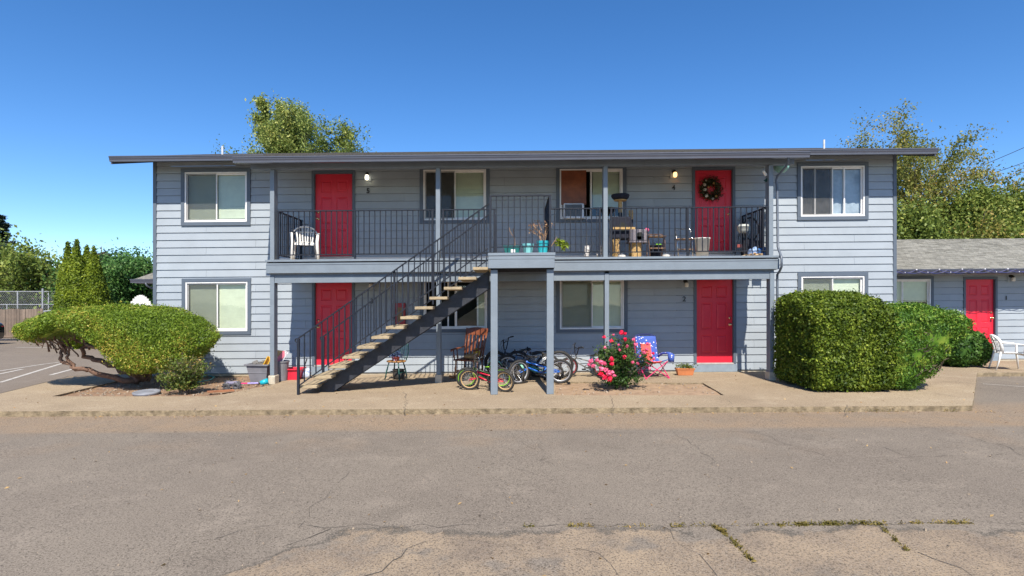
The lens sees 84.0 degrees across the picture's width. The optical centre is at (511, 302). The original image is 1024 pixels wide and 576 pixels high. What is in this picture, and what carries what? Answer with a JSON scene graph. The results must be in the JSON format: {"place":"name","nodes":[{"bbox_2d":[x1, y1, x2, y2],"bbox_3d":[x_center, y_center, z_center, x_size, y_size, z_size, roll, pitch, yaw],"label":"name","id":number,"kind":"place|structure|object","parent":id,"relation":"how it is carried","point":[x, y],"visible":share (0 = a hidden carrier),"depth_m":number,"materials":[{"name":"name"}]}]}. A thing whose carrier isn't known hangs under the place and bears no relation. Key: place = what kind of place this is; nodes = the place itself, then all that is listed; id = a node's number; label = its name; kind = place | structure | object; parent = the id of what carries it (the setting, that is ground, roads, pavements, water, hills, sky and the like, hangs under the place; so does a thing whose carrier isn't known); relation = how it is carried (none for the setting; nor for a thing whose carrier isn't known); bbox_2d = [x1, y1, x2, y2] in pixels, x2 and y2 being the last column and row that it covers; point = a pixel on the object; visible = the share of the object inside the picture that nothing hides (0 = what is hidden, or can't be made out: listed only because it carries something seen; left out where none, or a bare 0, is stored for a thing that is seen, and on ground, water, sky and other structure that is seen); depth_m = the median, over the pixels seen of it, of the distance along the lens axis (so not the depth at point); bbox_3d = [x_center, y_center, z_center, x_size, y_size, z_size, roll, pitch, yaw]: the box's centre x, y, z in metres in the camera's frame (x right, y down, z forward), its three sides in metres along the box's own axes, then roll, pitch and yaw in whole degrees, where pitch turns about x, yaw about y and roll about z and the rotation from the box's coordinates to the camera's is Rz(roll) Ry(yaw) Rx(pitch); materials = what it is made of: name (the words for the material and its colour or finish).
{"place":"outdoors","nodes":[
{"label":"outdoors","id":0,"kind":"place"},
{"bbox_2d":[0,338,117,392],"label":"parking lot","id":1,"kind":"structure","parent":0,"point":[15,353],"depth_m":17.11,"materials":[{"name":"asphalt"}]},
{"bbox_2d":[0,323,4,338],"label":"parked car","id":2,"kind":"object","parent":1,"relation":"on","point":[2,331],"visible":1,"depth_m":26.43,"materials":[{"name":"paint"}]},
{"bbox_2d":[0,309,42,337],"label":"plank fence","id":3,"kind":"object","parent":1,"relation":"on","point":[9,318],"visible":0.55,"depth_m":29.15,"materials":[{"name":"grey wood"}]},
{"bbox_2d":[0,289,53,312],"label":"chain link fence","id":4,"kind":"object","parent":1,"relation":"on","point":[32,304],"visible":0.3,"depth_m":33.15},
{"bbox_2d":[0,224,61,309],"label":"tree","id":5,"kind":"object","parent":1,"relation":"on","point":[22,247],"visible":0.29,"depth_m":42.55,"materials":[{"name":"green plant"}]},
{"bbox_2d":[1,363,61,381],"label":"parking line","id":6,"kind":"object","parent":1,"relation":"on","point":[30,373],"visible":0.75,"depth_m":14.73,"materials":[{"name":"paint"}]},
{"bbox_2d":[0,233,83,310],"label":"tree","id":7,"kind":"object","parent":1,"relation":"on","point":[39,266],"visible":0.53,"depth_m":41.77,"materials":[{"name":"green plant"}]},
{"bbox_2d":[51,241,71,345],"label":"arborvitae","id":8,"kind":"object","parent":1,"relation":"on","point":[66,253],"visible":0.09,"depth_m":23.87,"materials":[{"name":"green plant"}]},
{"bbox_2d":[56,239,85,348],"bbox_3d":[-17.670,-0.330,23.096,1.391,4.523,1.395,0,0,0],"label":"arborvitae","id":9,"kind":"object","parent":1,"relation":"on","point":[69,293],"visible":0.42,"depth_m":22.77,"materials":[{"name":"green plant"}]},
{"bbox_2d":[26,241,152,304],"bbox_3d":[-20.586,-0.498,30.426,6.579,5.803,7.443,0,0,-12],"label":"tree","id":10,"kind":"object","parent":1,"relation":"on","point":[55,262],"visible":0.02,"depth_m":28.48,"materials":[{"name":"green plant"}]},
{"bbox_2d":[77,245,110,348],"bbox_3d":[-17.117,-0.224,23.304,1.329,4.290,1.300,0,0,0],"label":"arborvitae","id":11,"kind":"object","parent":1,"relation":"on","point":[96,290],"visible":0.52,"depth_m":23.05,"materials":[{"name":"green plant"}]},
{"bbox_2d":[96,246,110,264],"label":"conifer tree","id":12,"kind":"object","parent":1,"relation":"on","point":[103,255],"visible":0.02,"depth_m":32.91,"materials":[{"name":"green plant"}]},
{"bbox_2d":[96,237,152,304],"bbox_3d":[-18.317,-0.394,28.123,5.493,5.557,5.958,0,0,-37],"label":"tree","id":13,"kind":"object","parent":1,"relation":"on","point":[121,270],"visible":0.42,"depth_m":27.00,"materials":[{"name":"green plant"}]},
{"bbox_2d":[130,273,383,350],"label":"apartment building","id":14,"kind":"structure","parent":1,"relation":"on","point":[146,279],"depth_m":19.06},
{"bbox_2d":[244,92,279,152],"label":"birch tree","id":15,"kind":"object","parent":1,"relation":"on","point":[262,105],"visible":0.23,"depth_m":27.36,"materials":[{"name":"green plant"}]},
{"bbox_2d":[209,90,376,153],"bbox_3d":[-10.073,-4.181,28.020,8.921,12.020,7.946,0,0,-19],"label":"birch tree","id":16,"kind":"object","parent":1,"relation":"on","point":[294,128],"visible":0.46,"depth_m":26.24,"materials":[{"name":"green plant"}]},
{"bbox_2d":[327,119,359,152],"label":"birch tree","id":17,"kind":"object","parent":1,"relation":"on","point":[344,137],"visible":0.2,"depth_m":27.02,"materials":[{"name":"green plant"}]},
{"bbox_2d":[131,295,152,305],"bbox_3d":[-11.463,0.794,17.311,0.744,2.061,0.590,0,0,0],"label":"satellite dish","id":18,"kind":"object","parent":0,"point":[140,298],"visible":0.23,"depth_m":17.56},
{"bbox_2d":[0,374,1023,575],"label":"road","id":19,"kind":"structure","parent":0,"point":[105,526],"depth_m":5.42,"materials":[{"name":"asphalt"}]},
{"bbox_2d":[0,215,16,307],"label":"conifer tree","id":20,"kind":"object","parent":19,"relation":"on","point":[4,225],"visible":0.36,"depth_m":52.39,"materials":[{"name":"green plant"}]},
{"bbox_2d":[82,244,90,262],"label":"arborvitae","id":21,"kind":"object","parent":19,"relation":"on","point":[86,251],"visible":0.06,"depth_m":24.34,"materials":[{"name":"green plant"}]},
{"bbox_2d":[4,373,1016,575],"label":"leaf litter","id":22,"kind":"object","parent":19,"relation":"on","point":[491,430],"visible":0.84,"depth_m":9.22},
{"bbox_2d":[14,377,1023,575],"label":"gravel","id":23,"kind":"structure","parent":19,"relation":"on","point":[838,509],"depth_m":11.10,"materials":[{"name":"gravel"}]},
{"bbox_2d":[17,418,1023,575],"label":"road crack","id":24,"kind":"object","parent":19,"relation":"on","point":[576,524],"visible":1,"depth_m":4.62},
{"bbox_2d":[108,139,938,384],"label":"apartment building","id":25,"kind":"structure","parent":19,"relation":"on","point":[224,225],"depth_m":13.92,"materials":[{"name":"paint"}]},
{"bbox_2d":[181,168,250,225],"bbox_3d":[-7.265,-2.592,14.015,1.708,1.416,0.155,0,0,0],"label":"window","id":26,"kind":"structure","parent":25,"relation":"in","point":[233,186],"depth_m":14.07,"materials":[{"name":"glass"}]},
{"bbox_2d":[182,278,251,334],"bbox_3d":[-7.249,0.096,14.014,1.701,1.400,0.155,0,0,0],"label":"window","id":27,"kind":"structure","parent":25,"relation":"in","point":[224,302],"depth_m":14.07,"materials":[{"name":"glass"}]},
{"bbox_2d":[290,226,319,259],"bbox_3d":[-4.730,-1.358,13.004,0.654,0.864,0.662,0,0,-20],"label":"plastic chair","id":28,"kind":"object","parent":25,"relation":"on","point":[292,257],"visible":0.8,"depth_m":13.11,"materials":[{"name":"plastic"}]},
{"bbox_2d":[314,174,351,257],"bbox_3d":[-4.375,-2.130,13.984,0.934,2.072,0.163,0,0,0],"label":"door","id":29,"kind":"structure","parent":25,"relation":"in","point":[333,191],"depth_m":14.00,"materials":[{"name":"red paint"}]},
{"bbox_2d":[314,283,351,366],"bbox_3d":[-4.377,0.531,13.984,0.920,2.065,0.163,0,0,0],"label":"door","id":30,"kind":"structure","parent":25,"relation":"in","point":[330,297],"depth_m":14.00,"materials":[{"name":"red paint"}]},
{"bbox_2d":[420,169,489,223],"bbox_3d":[-1.403,-2.642,13.981,1.713,1.426,0.155,0,0,0],"label":"window","id":31,"kind":"structure","parent":25,"relation":"in","point":[467,182],"depth_m":13.97,"materials":[{"name":"glass"}]},
{"bbox_2d":[420,281,490,332],"bbox_3d":[-1.386,0.036,13.981,1.733,1.400,0.155,0,0,0],"label":"window","id":32,"kind":"structure","parent":25,"relation":"in","point":[484,300],"depth_m":13.92,"materials":[{"name":"glass"}]},
{"bbox_2d":[522,243,533,252],"bbox_3d":[0.308,-1.032,10.948,0.233,0.200,0.231,0,0,0],"label":"plant pot","id":33,"kind":"object","parent":25,"relation":"on","point":[528,250],"visible":0.65,"depth_m":10.87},
{"bbox_2d":[563,203,583,218],"bbox_3d":[1.494,-2.218,13.869,0.489,0.360,0.325,0,0,0],"label":"window air conditioner","id":34,"kind":"object","parent":25,"relation":"attached to","point":[579,213],"depth_m":13.71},
{"bbox_2d":[556,167,625,222],"bbox_3d":[1.937,-2.662,13.962,1.716,1.414,0.155,0,0,0],"label":"window","id":35,"kind":"structure","parent":25,"relation":"in","point":[570,182],"depth_m":13.91,"materials":[{"name":"glass"}]},
{"bbox_2d":[556,280,627,332],"bbox_3d":[1.953,0.027,13.961,1.740,1.420,0.155,0,0,0],"label":"window","id":36,"kind":"structure","parent":25,"relation":"in","point":[579,304],"depth_m":14.02,"materials":[{"name":"glass"}]},
{"bbox_2d":[584,246,601,256],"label":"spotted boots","id":37,"kind":"object","parent":25,"relation":"on","point":[587,254],"visible":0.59,"depth_m":12.62,"materials":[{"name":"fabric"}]},
{"bbox_2d":[609,193,634,256],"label":"tall cat tree","id":38,"kind":"object","parent":25,"relation":"on","point":[619,198],"visible":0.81,"depth_m":12.85,"materials":[{"name":"wood"}]},
{"bbox_2d":[626,229,646,256],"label":"cat house","id":39,"kind":"structure","parent":25,"relation":"on","point":[637,254],"depth_m":12.72,"materials":[{"name":"fabric"}]},
{"bbox_2d":[646,234,665,255],"bbox_3d":[3.248,-1.277,12.851,0.400,0.570,0.379,0,0,0],"label":"step stool","id":40,"kind":"object","parent":25,"relation":"on","point":[655,237],"visible":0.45,"depth_m":12.74,"materials":[{"name":"brown wood"}]},
{"bbox_2d":[650,244,662,255],"bbox_3d":[3.374,-1.177,13.281,0.340,0.360,0.340,0,0,0],"label":"dark basket","id":41,"kind":"object","parent":25,"relation":"on","point":[656,253],"visible":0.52,"depth_m":13.14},
{"bbox_2d":[674,229,693,255],"bbox_3d":[3.888,-1.341,12.897,0.380,0.689,0.379,0,0,0],"label":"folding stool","id":42,"kind":"object","parent":25,"relation":"on","point":[678,239],"visible":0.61,"depth_m":12.80,"materials":[{"name":"black metal"}]},
{"bbox_2d":[694,237,710,255],"bbox_3d":[4.226,-1.218,12.626,0.360,0.428,0.286,0,0,0],"label":"white waste bin","id":43,"kind":"object","parent":25,"relation":"on","point":[704,247],"visible":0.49,"depth_m":12.52,"materials":[{"name":"plastic"}]},
{"bbox_2d":[698,175,725,203],"bbox_3d":[4.868,-2.766,13.883,0.731,0.706,0.181,0,0,0],"label":"flower wreath","id":44,"kind":"object","parent":25,"relation":"attached to","point":[716,192],"visible":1,"depth_m":13.87,"materials":[{"name":"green plant"}]},
{"bbox_2d":[695,170,732,253],"bbox_3d":[4.924,-2.222,13.930,0.918,2.044,0.163,0,0,0],"label":"door","id":45,"kind":"structure","parent":25,"relation":"in","point":[724,176],"depth_m":13.94,"materials":[{"name":"red paint"}]},
{"bbox_2d":[697,279,733,363],"bbox_3d":[4.955,0.468,13.930,0.902,2.077,0.163,0,0,0],"label":"door","id":46,"kind":"structure","parent":25,"relation":"in","point":[714,297],"depth_m":13.94,"materials":[{"name":"red paint"}]},
{"bbox_2d":[734,224,748,255],"bbox_3d":[5.316,-1.405,13.039,0.381,0.788,0.348,0,0,0],"label":"kettle grill","id":47,"kind":"object","parent":25,"relation":"on","point":[743,230],"visible":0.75,"depth_m":12.98,"materials":[{"name":"metal"}]},
{"bbox_2d":[742,252,762,255],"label":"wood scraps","id":48,"kind":"object","parent":25,"relation":"on","point":[755,254],"visible":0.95,"depth_m":12.44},
{"bbox_2d":[748,247,757,254],"bbox_3d":[5.391,-1.127,12.719,0.237,0.254,0.182,0,0,0],"label":"crumpled bag","id":49,"kind":"object","parent":25,"relation":"on","point":[754,248],"visible":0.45,"depth_m":12.65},
{"bbox_2d":[759,208,768,258],"bbox_3d":[6.009,-1.644,13.466,0.220,1.250,0.280,0,0,0],"label":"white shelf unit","id":50,"kind":"object","parent":25,"relation":"on","point":[760,228],"visible":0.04,"depth_m":13.51,"materials":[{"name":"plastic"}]},
{"bbox_2d":[773,166,788,172],"bbox_3d":[6.138,-3.174,12.965,0.340,0.431,0.335,0,0,0],"label":"hanging planter","id":51,"kind":"object","parent":25,"relation":"hanging from","point":[777,169],"visible":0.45,"depth_m":12.88,"materials":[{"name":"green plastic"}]},
{"bbox_2d":[796,162,868,219],"bbox_3d":[7.819,-2.719,13.928,1.729,1.421,0.155,0,0,0],"label":"window","id":52,"kind":"structure","parent":25,"relation":"in","point":[834,190],"depth_m":13.95,"materials":[{"name":"glass"}]},
{"bbox_2d":[797,272,867,294],"bbox_3d":[7.821,-0.039,13.928,1.708,1.401,0.155,0,0,0],"label":"window","id":53,"kind":"structure","parent":25,"relation":"in","point":[843,281],"depth_m":13.91,"materials":[{"name":"glass"}]},
{"bbox_2d":[523,408,974,561],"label":"seam weeds","id":54,"kind":"object","parent":19,"relation":"on","point":[723,531],"visible":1,"depth_m":4.60,"materials":[{"name":"green plant"}]},
{"bbox_2d":[773,238,1023,360],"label":"single storey annex","id":55,"kind":"object","parent":19,"relation":"on","point":[989,303],"visible":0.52,"depth_m":15.93,"materials":[{"name":"paint"}]},
{"bbox_2d":[897,276,933,305],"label":"window","id":56,"kind":"structure","parent":55,"relation":"in","point":[909,288],"depth_m":16.02,"materials":[{"name":"glass"}]},
{"bbox_2d":[897,268,1023,273],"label":"string lights","id":57,"kind":"object","parent":55,"relation":"attached to","point":[960,270],"visible":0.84,"depth_m":15.03},
{"bbox_2d":[966,279,993,342],"bbox_3d":[13.093,0.376,15.943,0.822,2.057,0.163,0,0,0],"label":"door","id":58,"kind":"structure","parent":55,"relation":"in","point":[979,293],"depth_m":15.95,"materials":[{"name":"red paint"}]},
{"bbox_2d":[834,98,1023,239],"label":"birch tree","id":59,"kind":"object","parent":19,"relation":"on","point":[910,174],"visible":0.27,"depth_m":24.36,"materials":[{"name":"green plant"}]},
{"bbox_2d":[897,189,978,239],"bbox_3d":[16.636,-1.516,23.646,6.686,6.237,6.456,0,0,0],"label":"tree","id":60,"kind":"object","parent":19,"relation":"on","point":[913,222],"visible":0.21,"depth_m":22.45,"materials":[{"name":"green plant"}]},
{"bbox_2d":[900,179,1023,238],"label":"tree","id":61,"kind":"object","parent":19,"relation":"on","point":[952,215],"visible":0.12,"depth_m":23.32,"materials":[{"name":"green plant"}]},
{"bbox_2d":[932,168,1023,238],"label":"tree","id":62,"kind":"object","parent":19,"relation":"on","point":[967,196],"visible":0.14,"depth_m":23.46,"materials":[{"name":"green plant"}]},
{"bbox_2d":[941,172,1023,306],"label":"tree","id":63,"kind":"object","parent":19,"relation":"on","point":[1019,203],"visible":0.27,"depth_m":22.90,"materials":[{"name":"green plant"}]},
{"bbox_2d":[0,360,1023,416],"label":"pavement","id":64,"kind":"structure","parent":0,"point":[369,394],"depth_m":10.24,"materials":[{"name":"concrete"}]},
{"bbox_2d":[65,376,280,395],"bbox_3d":[-7.029,1.824,12.301,4.600,0.062,3.320,0,0,0],"label":"planting bed","id":65,"kind":"object","parent":64,"relation":"on","point":[144,385],"visible":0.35,"depth_m":12.09,"materials":[{"name":"soil"}]},
{"bbox_2d":[9,301,222,384],"bbox_3d":[-8.587,0.876,12.401,4.458,1.859,2.460,0,0,0],"label":"sculpted juniper","id":66,"kind":"object","parent":65,"relation":"on","point":[136,342],"visible":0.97,"depth_m":11.70,"materials":[{"name":"green plant"}]},
{"bbox_2d":[132,389,160,395],"bbox_3d":[-7.233,1.783,11.261,0.490,0.093,0.489,0,0,0],"label":"plastic dish","id":67,"kind":"object","parent":65,"relation":"on","point":[147,392],"visible":0.98,"depth_m":11.20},
{"bbox_2d":[154,352,215,394],"bbox_3d":[-6.527,1.394,11.346,1.053,0.848,0.902,0,0,-35],"label":"shrub","id":68,"kind":"object","parent":65,"relation":"on","point":[183,378],"visible":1,"depth_m":11.19,"materials":[{"name":"green plant"}]},
{"bbox_2d":[198,375,214,381],"bbox_3d":[-7.627,1.794,13.600,1.824,0.037,0.823,0,0,39],"label":"garden hose","id":69,"kind":"object","parent":65,"relation":"on","point":[209,379],"visible":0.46,"depth_m":13.28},
{"bbox_2d":[207,389,233,392],"bbox_3d":[-5.796,1.758,11.323,0.481,0.044,0.101,0,0,-43],"label":"wooden plank","id":70,"kind":"object","parent":65,"relation":"on","point":[214,391],"visible":1,"depth_m":11.30,"materials":[{"name":"red wood"}]},
{"bbox_2d":[221,380,241,389],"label":"toy truck wheels","id":71,"kind":"object","parent":65,"relation":"on","point":[227,384],"visible":0.98,"depth_m":11.84,"materials":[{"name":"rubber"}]},
{"bbox_2d":[244,361,269,382],"bbox_3d":[-5.577,1.566,12.782,0.562,0.421,0.662,0,0,6],"label":"storage tub","id":72,"kind":"object","parent":65,"relation":"on","point":[258,372],"visible":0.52,"depth_m":12.52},
{"bbox_2d":[252,360,269,364],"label":"toy scraps","id":73,"kind":"object","parent":72,"relation":"in","point":[257,362],"visible":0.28,"depth_m":12.80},
{"bbox_2d":[263,356,269,364],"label":"yellow toy ramp","id":74,"kind":"structure","parent":73,"relation":"on","point":[267,361],"depth_m":12.77,"materials":[{"name":"plastic"}]},
{"bbox_2d":[260,378,268,384],"bbox_3d":[-5.326,1.694,12.227,0.181,0.147,0.140,0,0,-28],"label":"teal cup","id":75,"kind":"object","parent":65,"relation":"on","point":[264,382],"visible":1,"depth_m":12.19,"materials":[{"name":"plastic"}]},
{"bbox_2d":[278,360,289,380],"bbox_3d":[-5.285,1.549,12.981,0.400,0.450,0.396,0,0,0],"label":"round bin","id":76,"kind":"object","parent":64,"relation":"on","point":[283,366],"visible":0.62,"depth_m":12.86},
{"bbox_2d":[278,350,288,361],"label":"boxed toys","id":77,"kind":"object","parent":76,"relation":"in","point":[282,355],"visible":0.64,"depth_m":12.93},
{"bbox_2d":[287,367,305,379],"bbox_3d":[-5.034,1.641,13.179,0.422,0.261,0.422,0,0,-5],"label":"red tub","id":78,"kind":"object","parent":64,"relation":"on","point":[292,373],"visible":0.77,"depth_m":13.02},
{"bbox_2d":[302,368,311,377],"bbox_3d":[-4.833,1.656,13.328,0.270,0.247,0.176,0,0,0],"label":"shopping bag","id":79,"kind":"object","parent":64,"relation":"on","point":[307,372],"visible":0.79,"depth_m":13.27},
{"bbox_2d":[384,344,408,380],"bbox_3d":[-2.623,1.317,13.000,0.462,0.875,0.492,0,0,20],"label":"green wooden chair","id":80,"kind":"object","parent":64,"relation":"on","point":[398,362],"visible":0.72,"depth_m":12.95,"materials":[{"name":"paint"}]},
{"bbox_2d":[388,350,405,360],"bbox_3d":[-2.667,1.190,12.929,0.390,0.274,0.401,0,0,-44],"label":"flowering pot","id":81,"kind":"object","parent":80,"relation":"on","point":[396,356],"visible":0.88,"depth_m":12.86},
{"bbox_2d":[392,368,404,379],"bbox_3d":[-2.589,1.637,13.015,0.300,0.230,0.295,0,0,0],"label":"dark pot","id":82,"kind":"object","parent":64,"relation":"on","point":[395,375],"visible":0.88,"depth_m":12.91,"materials":[{"name":"ceramic"}]},
{"bbox_2d":[295,195,554,394],"bbox_3d":[-1.672,-0.131,11.530,4.974,3.791,1.820,0,0,0],"label":"outdoor staircase","id":83,"kind":"structure","parent":64,"relation":"on","point":[332,380],"depth_m":10.89,"materials":[{"name":"metal"}]},
{"bbox_2d":[504,227,519,252],"bbox_3d":[0.000,-1.190,10.950,0.330,0.521,0.180,0,0,0],"label":"plant pot","id":84,"kind":"object","parent":83,"relation":"on","point":[512,250],"visible":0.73,"depth_m":10.87,"materials":[{"name":"ceramic"}]},
{"bbox_2d":[528,220,551,252],"bbox_3d":[0.565,-1.274,10.952,0.511,0.679,0.318,0,0,0],"label":"plant pot","id":85,"kind":"object","parent":83,"relation":"on","point":[542,249],"visible":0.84,"depth_m":10.91,"materials":[{"name":"teal ceramic"}]},
{"bbox_2d":[551,237,568,250],"bbox_3d":[0.918,-1.118,10.916,0.408,0.301,0.217,0,0,0],"label":"leaning plant","id":86,"kind":"object","parent":83,"relation":"on","point":[563,245],"visible":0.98,"depth_m":10.91,"materials":[{"name":"green plant"}]},
{"bbox_2d":[449,327,487,378],"bbox_3d":[-0.950,1.159,13.121,0.668,1.168,1.076,0,0,24],"label":"rocking chair","id":87,"kind":"object","parent":64,"relation":"on","point":[476,331],"visible":0.71,"depth_m":13.26,"materials":[{"name":"brown wood"}]},
{"bbox_2d":[464,348,479,358],"bbox_3d":[-0.915,1.160,12.959,0.374,0.245,0.256,0,0,-17],"label":"folded cushion","id":88,"kind":"object","parent":87,"relation":"on","point":[468,356],"visible":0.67,"depth_m":12.87,"materials":[{"name":"grey fabric"}]},
{"bbox_2d":[456,353,510,387],"bbox_3d":[-0.567,1.401,11.596,1.138,0.670,0.446,0,7,7],"label":"bicycle","id":89,"kind":"object","parent":64,"relation":"on","point":[473,382],"visible":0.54,"depth_m":11.56,"materials":[{"name":"metal"}]},
{"bbox_2d":[459,356,514,391],"bbox_3d":[-0.470,1.416,11.205,1.182,0.636,0.433,0,6,28],"label":"bicycle","id":90,"kind":"object","parent":64,"relation":"on","point":[477,361],"visible":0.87,"depth_m":11.24,"materials":[{"name":"red metal"}]},
{"bbox_2d":[487,354,524,380],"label":"bicycle","id":91,"kind":"object","parent":64,"relation":"on","point":[520,365],"visible":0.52,"depth_m":12.34,"materials":[{"name":"black metal"}]},
{"bbox_2d":[484,336,545,376],"bbox_3d":[0.136,1.265,13.130,1.537,0.942,0.551,0,9,-4],"label":"bicycle","id":92,"kind":"object","parent":64,"relation":"on","point":[488,355],"visible":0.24,"depth_m":13.13,"materials":[{"name":"black metal"}]},
{"bbox_2d":[498,349,560,379],"bbox_3d":[0.380,1.385,12.654,1.441,0.688,0.529,0,-7,-7],"label":"bicycle","id":93,"kind":"object","parent":64,"relation":"on","point":[539,360],"visible":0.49,"depth_m":12.67,"materials":[{"name":"metal"}]},
{"bbox_2d":[503,347,573,378],"bbox_3d":[0.597,1.390,12.901,1.599,0.678,0.546,0,9,3],"label":"bicycle","id":94,"kind":"object","parent":64,"relation":"on","point":[569,357],"visible":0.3,"depth_m":12.82,"materials":[{"name":"black metal"}]},
{"bbox_2d":[514,349,563,379],"bbox_3d":[0.575,1.412,12.504,1.168,0.654,0.431,0,20,20],"label":"bicycle","id":95,"kind":"object","parent":64,"relation":"on","point":[562,372],"visible":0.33,"depth_m":12.44,"materials":[{"name":"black metal"}]},
{"bbox_2d":[508,352,572,383],"bbox_3d":[0.619,1.419,12.115,1.354,0.628,0.578,0,8,8],"label":"bicycle","id":96,"kind":"object","parent":64,"relation":"on","point":[528,368],"visible":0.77,"depth_m":12.08,"materials":[{"name":"blue metal"}]},
{"bbox_2d":[194,382,949,412],"bbox_3d":[1.377,1.717,10.675,13.351,0.110,3.701,0,0,0],"label":"pavement crack","id":97,"kind":"object","parent":64,"relation":"on","point":[610,395],"visible":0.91,"depth_m":9.94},
{"bbox_2d":[560,343,598,376],"bbox_3d":[1.696,1.330,13.078,1.196,0.790,0.487,0,0,19],"label":"bicycle","id":98,"kind":"object","parent":64,"relation":"on","point":[576,363],"visible":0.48,"depth_m":13.14,"materials":[{"name":"black metal"}]},
{"bbox_2d":[555,383,719,394],"bbox_3d":[2.566,1.739,11.485,3.800,0.047,2.000,0,0,0],"label":"planting bed","id":99,"kind":"object","parent":64,"relation":"on","point":[645,389],"visible":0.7,"depth_m":11.37,"materials":[{"name":"soil"}]},
{"bbox_2d":[587,330,655,389],"bbox_3d":[2.175,1.147,11.406,1.440,1.220,1.004,0,0,0],"label":"rose bush","id":100,"kind":"object","parent":99,"relation":"on","point":[620,362],"visible":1,"depth_m":11.24,"materials":[{"name":"green plant"}]},
{"bbox_2d":[634,333,674,378],"bbox_3d":[3.178,1.214,13.026,0.892,0.982,0.673,0,0,-14],"label":"camp chair","id":101,"kind":"object","parent":64,"relation":"on","point":[651,341],"visible":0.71,"depth_m":13.24,"materials":[{"name":"fabric"}]},
{"bbox_2d":[674,362,697,374],"bbox_3d":[4.075,1.546,13.325,0.554,0.302,0.301,0,0,0],"label":"terracotta planter","id":102,"kind":"object","parent":64,"relation":"on","point":[688,369],"visible":1,"depth_m":13.25,"materials":[{"name":"orange ceramic"}]},
{"bbox_2d":[770,288,903,392],"bbox_3d":[6.452,0.731,11.460,1.865,2.088,2.063,0,0,0],"label":"boxwood hedge","id":103,"kind":"object","parent":64,"relation":"on","point":[831,340],"visible":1,"depth_m":10.68,"materials":[{"name":"green plant"}]},
{"bbox_2d":[881,300,976,390],"bbox_3d":[7.830,0.829,11.252,1.765,1.834,1.716,0,0,0],"label":"clipped juniper","id":104,"kind":"object","parent":64,"relation":"on","point":[929,336],"visible":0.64,"depth_m":10.61,"materials":[{"name":"green plant"}]},
{"bbox_2d":[939,329,992,366],"bbox_3d":[11.611,1.158,14.778,1.456,1.118,1.405,0,0,0],"label":"round boxwood","id":105,"kind":"object","parent":64,"relation":"on","point":[975,348],"visible":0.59,"depth_m":14.25,"materials":[{"name":"green plant"}]},
{"bbox_2d":[988,334,1023,369],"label":"plastic chair","id":106,"kind":"object","parent":64,"relation":"on","point":[993,337],"visible":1,"depth_m":13.93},
{"bbox_2d":[0,0,1023,267],"label":"sky","id":107,"kind":"structure","parent":0,"point":[83,83],"materials":[{"name":"blue"}]},
{"bbox_2d":[742,217,758,255],"bbox_3d":[5.614,-1.515,13.368,0.559,1.000,0.160,0,0,-28],"label":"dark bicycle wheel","id":108,"kind":"object","parent":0,"point":[749,243],"visible":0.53,"depth_m":13.31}
]}

